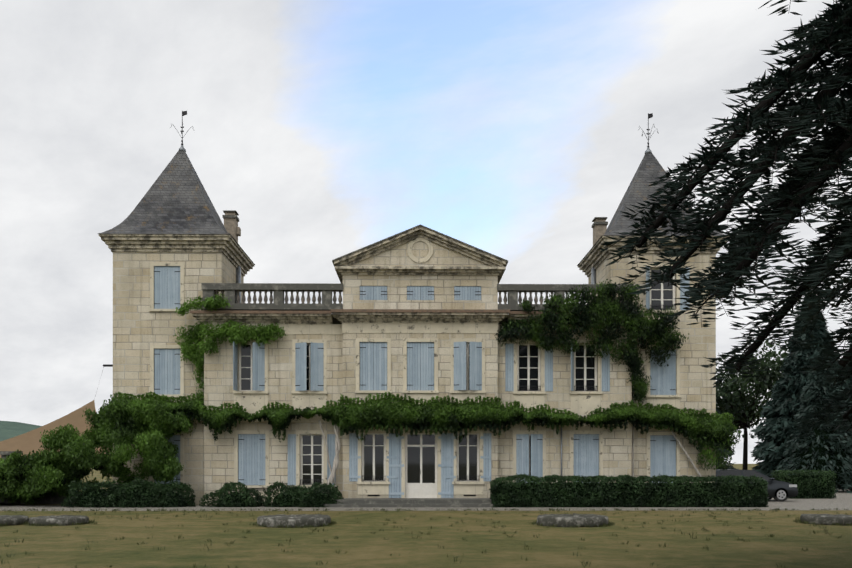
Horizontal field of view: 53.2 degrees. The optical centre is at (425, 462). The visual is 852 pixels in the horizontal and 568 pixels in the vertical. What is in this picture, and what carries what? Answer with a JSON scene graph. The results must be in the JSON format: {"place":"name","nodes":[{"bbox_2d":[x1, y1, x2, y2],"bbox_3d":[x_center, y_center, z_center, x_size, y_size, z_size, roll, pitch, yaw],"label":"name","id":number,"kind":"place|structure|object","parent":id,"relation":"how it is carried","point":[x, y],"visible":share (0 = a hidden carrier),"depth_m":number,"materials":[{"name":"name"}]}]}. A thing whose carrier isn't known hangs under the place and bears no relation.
{"place":"outdoors","nodes":[
{"label":"outdoors","id":0,"kind":"place"},
{"bbox_2d":[0,421,41,440],"bbox_3d":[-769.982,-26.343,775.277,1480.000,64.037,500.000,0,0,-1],"label":"hill","id":1,"kind":"structure","parent":0,"point":[9,429],"depth_m":696.38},
{"bbox_2d":[113,252,715,504],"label":"chateau tower walls","id":2,"kind":"structure","parent":0,"point":[139,328],"depth_m":35.64,"materials":[{"name":"beige stone"}]},
{"bbox_2d":[0,464,851,567],"bbox_3d":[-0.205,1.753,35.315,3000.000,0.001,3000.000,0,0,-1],"label":"lawn","id":3,"kind":"structure","parent":0,"point":[358,545],"depth_m":18.96,"materials":[{"name":"green plant"}]},
{"bbox_2d":[0,451,82,503],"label":"garden wall","id":4,"kind":"structure","parent":3,"relation":"on","point":[55,499],"depth_m":36.40,"materials":[{"name":"stone"}]},
{"bbox_2d":[95,364,112,395],"bbox_3d":[-19.313,-1.187,39.609,12.980,5.880,7.990,0,0,-1],"label":"fence and sail fittings","id":5,"kind":"object","parent":3,"relation":"on","point":[107,365],"visible":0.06,"depth_m":35.69,"materials":[{"name":"grey metal"}]},
{"bbox_2d":[0,400,105,456],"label":"shade sail","id":6,"kind":"object","parent":5,"relation":"on","point":[26,443],"visible":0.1,"depth_m":36.73,"materials":[{"name":"fabric"}]},
{"bbox_2d":[0,303,831,506],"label":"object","id":7,"kind":"object","parent":3,"relation":"on","point":[63,480],"visible":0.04,"depth_m":33.58,"materials":[{"name":"black"}]},
{"bbox_2d":[204,241,631,497],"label":"chateau walls","id":8,"kind":"structure","parent":3,"relation":"on","point":[341,379],"depth_m":35.21,"materials":[{"name":"beige stone"}]},
{"bbox_2d":[0,397,202,504],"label":"bush","id":9,"kind":"object","parent":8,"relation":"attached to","point":[139,435],"visible":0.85,"depth_m":33.93,"materials":[{"name":"green plant"}]},
{"bbox_2d":[173,292,287,393],"bbox_3d":[-8.068,-4.759,34.983,4.814,4.372,1.628,0,0,-1],"label":"climbing vine","id":10,"kind":"object","parent":8,"relation":"attached to","point":[201,332],"visible":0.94,"depth_m":34.89,"materials":[{"name":"green plant"}]},
{"bbox_2d":[97,150,725,265],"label":"tower roofs","id":11,"kind":"structure","parent":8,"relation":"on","point":[175,199],"depth_m":36.54,"materials":[{"name":"stone"}]},
{"bbox_2d":[99,226,728,324],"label":"chateau cornices","id":12,"kind":"object","parent":8,"relation":"attached to","point":[229,248],"visible":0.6,"depth_m":34.94,"materials":[{"name":"beige stone"}]},
{"bbox_2d":[149,237,680,504],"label":"stone trim","id":13,"kind":"structure","parent":8,"relation":"attached to","point":[584,402],"depth_m":35.21,"materials":[{"name":"beige stone"}]},
{"bbox_2d":[154,111,675,484],"bbox_3d":[-0.292,-7.239,36.704,22.221,16.955,3.771,0,0,-1],"label":"ironwork","id":14,"kind":"object","parent":8,"relation":"attached to","point":[184,113],"visible":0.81,"depth_m":35.41,"materials":[{"name":"grey metal"}]},
{"bbox_2d":[224,212,606,245],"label":"chimneys","id":15,"kind":"object","parent":8,"relation":"on","point":[232,228],"visible":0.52,"depth_m":41.01,"materials":[{"name":"beige stone"}]},
{"bbox_2d":[179,145,651,475],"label":"zinc pipes","id":16,"kind":"object","parent":8,"relation":"attached to","point":[238,268],"visible":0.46,"depth_m":38.56,"materials":[{"name":"grey metal"}]},
{"bbox_2d":[201,210,633,506],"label":"stone trim","id":17,"kind":"structure","parent":8,"relation":"attached to","point":[279,289],"depth_m":34.84,"materials":[{"name":"grey stone"}]},
{"bbox_2d":[190,309,645,313],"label":"cornice tiles","id":18,"kind":"object","parent":8,"relation":"on","point":[373,310],"visible":0.69,"depth_m":34.55,"materials":[{"name":"stone"}]},
{"bbox_2d":[215,290,620,303],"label":"balusters","id":19,"kind":"object","parent":8,"relation":"on","point":[297,299],"visible":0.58,"depth_m":34.99,"materials":[{"name":"stone"}]},
{"bbox_2d":[154,266,689,497],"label":"shutters","id":20,"kind":"object","parent":8,"relation":"attached to","point":[251,459],"visible":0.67,"depth_m":35.23,"materials":[{"name":"blue paint"}]},
{"bbox_2d":[110,391,735,454],"bbox_3d":[-0.098,-1.663,34.894,25.908,2.577,1.606,0,0,-1],"label":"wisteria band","id":21,"kind":"object","parent":8,"relation":"attached to","point":[647,415],"visible":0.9,"depth_m":34.65,"materials":[{"name":"green plant"}]},
{"bbox_2d":[345,407,701,430],"bbox_3d":[-0.203,-1.730,35.165,25.400,1.509,0.800,0,0,-1],"label":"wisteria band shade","id":22,"kind":"object","parent":21,"relation":"attached to","point":[461,411],"depth_m":34.77,"materials":[{"name":"green plant"}]},
{"bbox_2d":[252,286,607,497],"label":"shutters","id":23,"kind":"object","parent":8,"relation":"attached to","point":[420,389],"depth_m":34.99,"materials":[{"name":"blue wood"}]},
{"bbox_2d":[202,372,701,495],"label":"wisteria stems","id":24,"kind":"object","parent":8,"relation":"attached to","point":[331,479],"visible":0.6,"depth_m":34.93,"materials":[{"name":"plant"}]},
{"bbox_2d":[239,268,674,497],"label":"window frames","id":25,"kind":"structure","parent":8,"relation":"in","point":[420,490],"depth_m":35.16,"materials":[{"name":"white wood"}]},
{"bbox_2d":[241,270,672,483],"bbox_3d":[1.400,-3.397,35.459,18.256,9.590,0.609,0,0,-2],"label":"window glass","id":26,"kind":"object","parent":25,"relation":"in","point":[413,464],"depth_m":35.41,"materials":[{"name":"glass"}]},
{"bbox_2d":[495,279,688,403],"bbox_3d":[6.831,-4.956,35.185,8.080,5.066,1.933,0,0,-1],"label":"climbing vine","id":27,"kind":"object","parent":8,"relation":"attached to","point":[511,328],"visible":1,"depth_m":34.83,"materials":[{"name":"green plant"}]},
{"bbox_2d":[687,413,740,470],"bbox_3d":[11.923,-0.899,35.523,2.476,2.509,0.948,0,0,-1],"label":"bush","id":28,"kind":"object","parent":8,"relation":"attached to","point":[709,456],"visible":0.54,"depth_m":35.37,"materials":[{"name":"green plant"}]},
{"bbox_2d":[0,513,851,527],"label":"stone slabs","id":29,"kind":"structure","parent":3,"relation":"on","point":[559,520],"depth_m":23.65,"materials":[{"name":"grey stone"}]},
{"bbox_2d":[0,488,851,510],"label":"gravel drive","id":30,"kind":"structure","parent":3,"relation":"on","point":[842,500],"depth_m":32.59,"materials":[{"name":"beige gravel"}]},
{"bbox_2d":[61,478,131,507],"bbox_3d":[-13.086,1.195,34.063,3.010,1.174,2.022,0,0,-1],"label":"shrub","id":31,"kind":"object","parent":30,"relation":"on","point":[81,486],"visible":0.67,"depth_m":33.53,"materials":[{"name":"green plant"}]},
{"bbox_2d":[96,477,167,507],"bbox_3d":[-11.568,1.168,33.934,2.971,1.237,2.009,0,0,15],"label":"shrub","id":32,"kind":"object","parent":30,"relation":"on","point":[134,484],"visible":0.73,"depth_m":33.45,"materials":[{"name":"green plant"}]},
{"bbox_2d":[149,481,195,507],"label":"shrub","id":33,"kind":"object","parent":30,"relation":"on","point":[186,496],"visible":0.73,"depth_m":33.72,"materials":[{"name":"green plant"}]},
{"bbox_2d":[199,481,263,506],"bbox_3d":[-7.784,1.259,34.088,2.626,1.052,1.630,0,0,-1],"label":"shrub","id":34,"kind":"object","parent":30,"relation":"on","point":[227,488],"visible":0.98,"depth_m":33.76,"materials":[{"name":"green plant"}]},
{"bbox_2d":[262,481,306,506],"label":"shrub","id":35,"kind":"object","parent":30,"relation":"on","point":[282,489],"visible":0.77,"depth_m":33.71,"materials":[{"name":"green plant"}]},
{"bbox_2d":[290,482,343,507],"bbox_3d":[-4.294,1.271,34.087,2.369,1.027,1.898,0,0,-1],"label":"shrub","id":36,"kind":"object","parent":30,"relation":"on","point":[323,489],"visible":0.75,"depth_m":33.63,"materials":[{"name":"green plant"}]},
{"bbox_2d":[489,473,768,507],"bbox_3d":[8.049,1.105,33.976,10.978,1.351,1.439,0,0,-1],"label":"hedge","id":37,"kind":"object","parent":30,"relation":"on","point":[629,479],"visible":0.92,"depth_m":33.44,"materials":[{"name":"green plant"}]},
{"bbox_2d":[716,469,797,496],"bbox_3d":[14.722,0.926,39.111,4.046,1.255,2.060,0,0,-1],"label":"car","id":38,"kind":"object","parent":30,"relation":"on","point":[773,485],"depth_m":38.27,"materials":[{"name":"black metal"}]},
{"bbox_2d":[768,490,785,498],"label":"car alloy wheels","id":39,"kind":"object","parent":38,"relation":"attached to","point":[780,494],"visible":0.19,"depth_m":38.25,"materials":[{"name":"grey metal"}]},
{"bbox_2d":[768,489,787,501],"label":"car tyres","id":40,"kind":"object","parent":38,"relation":"attached to","point":[778,499],"visible":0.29,"depth_m":38.26,"materials":[{"name":"black rubber"}]},
{"bbox_2d":[770,469,836,498],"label":"hedge block","id":41,"kind":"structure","parent":30,"relation":"on","point":[805,472],"depth_m":41.59,"materials":[{"name":"green plant"}]},
{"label":"dark fir trunk","id":42,"kind":"object","parent":30,"relation":"on","visible":0},
{"bbox_2d":[778,349,851,492],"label":"dark fir needles","id":43,"kind":"object","parent":42,"relation":"attached to","point":[808,395],"visible":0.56,"depth_m":50.93,"materials":[{"name":"green plant"}]},
{"bbox_2d":[792,382,851,483],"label":"dark fir","id":44,"kind":"object","parent":42,"relation":"attached to","point":[820,449],"visible":0.1,"depth_m":50.43,"materials":[{"name":"green plant"}]},
{"bbox_2d":[716,408,735,469],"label":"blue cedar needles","id":45,"kind":"object","parent":3,"relation":"on","point":[731,464],"depth_m":68.40,"materials":[{"name":"plant"}]},
{"bbox_2d":[606,0,851,439],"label":"tree branches","id":46,"kind":"object","parent":3,"relation":"on","point":[754,255],"visible":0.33,"depth_m":10.99,"materials":[{"name":"black plant"}]},
{"bbox_2d":[598,0,851,441],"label":"cedar needle brushes","id":47,"kind":"object","parent":46,"relation":"attached to","point":[781,113],"visible":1,"depth_m":10.73,"materials":[{"name":"green plant"}]},
{"bbox_2d":[716,339,789,469],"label":"tree leaves","id":48,"kind":"object","parent":3,"relation":"on","point":[739,398],"depth_m":83.65,"materials":[{"name":"green plant"}]},
{"bbox_2d":[768,375,805,472],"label":"blue cedar","id":49,"kind":"object","parent":3,"relation":"on","point":[783,440],"depth_m":58.76,"materials":[{"name":"plant"}]},
{"bbox_2d":[750,295,851,488],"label":"blue cedar needles","id":50,"kind":"object","parent":3,"relation":"on","point":[791,383],"visible":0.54,"depth_m":58.80,"materials":[{"name":"plant"}]},
{"bbox_2d":[841,334,851,381],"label":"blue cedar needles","id":51,"kind":"object","parent":3,"relation":"on","point":[850,362],"visible":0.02,"depth_m":65.67,"materials":[{"name":"plant"}]},
{"bbox_2d":[0,0,851,463],"label":"sky","id":52,"kind":"structure","parent":0,"point":[332,129],"materials":[{"name":"white"}]}
]}

